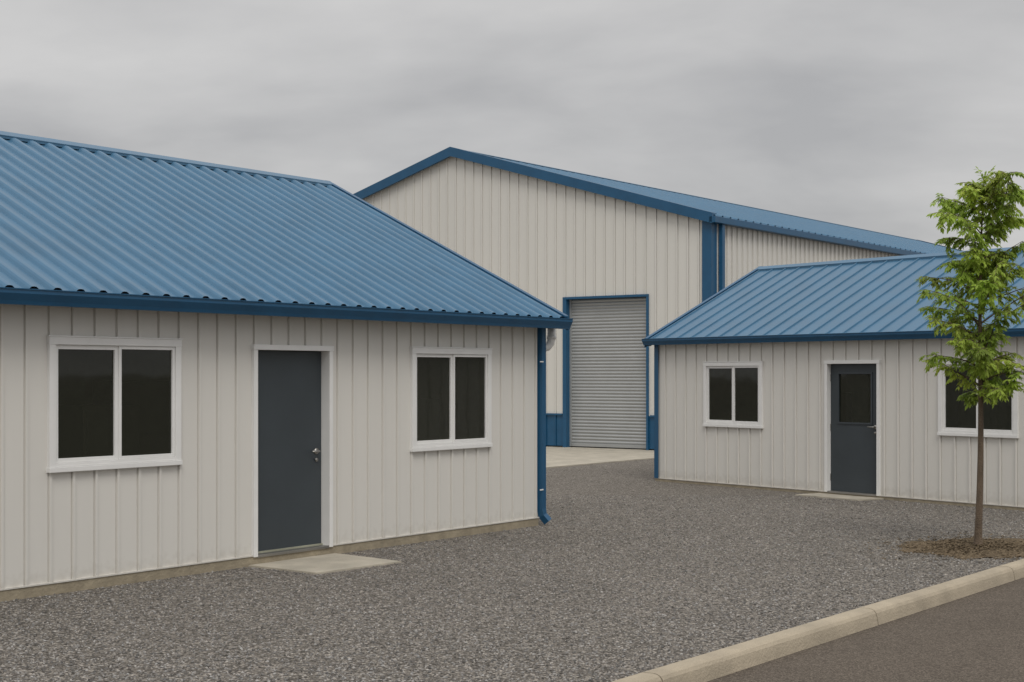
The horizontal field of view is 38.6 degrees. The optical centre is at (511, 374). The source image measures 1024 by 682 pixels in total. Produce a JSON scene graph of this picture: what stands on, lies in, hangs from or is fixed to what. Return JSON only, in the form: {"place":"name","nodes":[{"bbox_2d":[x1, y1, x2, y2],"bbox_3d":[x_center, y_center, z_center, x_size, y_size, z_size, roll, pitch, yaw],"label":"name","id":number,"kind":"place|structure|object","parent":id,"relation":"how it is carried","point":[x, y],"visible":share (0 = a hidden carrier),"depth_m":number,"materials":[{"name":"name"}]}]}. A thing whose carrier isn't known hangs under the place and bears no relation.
{"place":"outdoors","nodes":[
{"label":"outdoors","id":0,"kind":"place"},
{"bbox_2d":[0,459,1023,681],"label":"gravel yard","id":1,"kind":"structure","parent":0,"point":[636,478],"depth_m":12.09,"materials":[{"name":"grey gravel"}]},
{"bbox_2d":[0,131,572,601],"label":"metal building","id":2,"kind":"structure","parent":1,"relation":"on","point":[208,367],"depth_m":14.34,"materials":[{"name":"white metal"}]},
{"bbox_2d":[46,335,182,472],"bbox_3d":[-3.348,0.235,12.385,0.076,1.114,1.394,0,0,37],"label":"window","id":3,"kind":"structure","parent":2,"relation":"in","point":[55,464],"depth_m":12.37,"materials":[{"name":"white plastic"}]},
{"bbox_2d":[258,351,320,550],"bbox_3d":[-2.166,0.723,14.099,0.112,1.907,0.961,0,0,37],"label":"door","id":4,"kind":"structure","parent":2,"relation":"in","point":[289,382],"depth_m":14.14,"materials":[{"name":"metal"}]},
{"bbox_2d":[410,346,492,451],"bbox_3d":[-0.661,0.255,16.007,0.076,1.114,1.397,0,0,37],"label":"window","id":5,"kind":"structure","parent":2,"relation":"in","point":[415,351],"depth_m":15.99,"materials":[{"name":"white plastic"}]},
{"bbox_2d":[248,553,401,573],"bbox_3d":[-1.720,1.797,13.761,0.950,0.066,1.160,0,0,37],"label":"concrete doorstep slab","id":6,"kind":"structure","parent":1,"relation":"on","point":[328,563],"depth_m":13.69,"materials":[{"name":"concrete"}]},
{"bbox_2d":[546,446,653,467],"bbox_3d":[-1.718,1.790,32.344,9.100,0.060,9.440,0,0,37],"label":"concrete apron","id":7,"kind":"object","parent":1,"relation":"on","point":[559,456],"visible":0.16,"depth_m":31.99,"materials":[{"name":"beige concrete"}]},
{"bbox_2d":[353,147,962,449],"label":"warehouse","id":8,"kind":"structure","parent":1,"relation":"on","point":[617,271],"depth_m":35.62,"materials":[{"name":"metal"}]},
{"bbox_2d":[570,297,645,449],"bbox_3d":[2.352,-0.055,35.101,2.310,3.670,0.120,0,0,37],"label":"roller door","id":9,"kind":"structure","parent":8,"relation":"in","point":[608,352],"depth_m":35.10,"materials":[{"name":"metal"}]},
{"bbox_2d":[612,559,1023,681],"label":"kerb","id":10,"kind":"structure","parent":1,"relation":"on","point":[709,666],"depth_m":10.16,"materials":[{"name":"concrete"}]},
{"bbox_2d":[642,247,1023,510],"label":"metal building","id":11,"kind":"structure","parent":1,"relation":"on","point":[812,377],"depth_m":22.35,"materials":[{"name":"white metal"}]},
{"bbox_2d":[703,361,763,428],"bbox_3d":[3.508,0.308,23.224,0.076,1.049,1.282,0,0,-38],"label":"window","id":12,"kind":"structure","parent":11,"relation":"in","point":[732,423],"depth_m":23.20,"materials":[{"name":"white plastic"}]},
{"bbox_2d":[830,364,875,493],"bbox_3d":[5.005,0.776,21.403,0.112,1.873,0.901,0,0,-38],"label":"door","id":13,"kind":"structure","parent":11,"relation":"in","point":[853,444],"depth_m":21.44,"materials":[{"name":"grey metal"}]},
{"bbox_2d":[937,358,1018,437],"bbox_3d":[6.276,0.308,19.717,0.076,1.049,1.254,0,0,-38],"label":"window","id":14,"kind":"structure","parent":11,"relation":"in","point":[943,430],"depth_m":19.80,"materials":[{"name":"white plastic"}]},
{"bbox_2d":[795,493,883,500],"bbox_3d":[4.738,1.795,21.243,0.500,0.070,1.230,0,0,-38],"label":"concrete doorstep slab","id":15,"kind":"structure","parent":1,"relation":"on","point":[840,497],"depth_m":21.20,"materials":[{"name":"concrete"}]},
{"bbox_2d":[855,531,1023,564],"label":"mulch","id":16,"kind":"object","parent":1,"relation":"on","point":[989,547],"visible":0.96,"depth_m":14.86,"materials":[{"name":"brown soil"}]},
{"bbox_2d":[916,165,1023,544],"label":"young tree","id":17,"kind":"object","parent":16,"relation":"on","point":[983,352],"visible":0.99,"depth_m":14.93,"materials":[{"name":"green plant"}]},
{"bbox_2d":[0,0,1023,250],"label":"sky","id":18,"kind":"structure","parent":0,"point":[852,113],"materials":[{"name":"grey"}]},
{"bbox_2d":[707,577,1023,681],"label":"road","id":19,"kind":"structure","parent":0,"point":[977,637],"depth_m":9.82,"materials":[{"name":"grey asphalt"}]}
]}

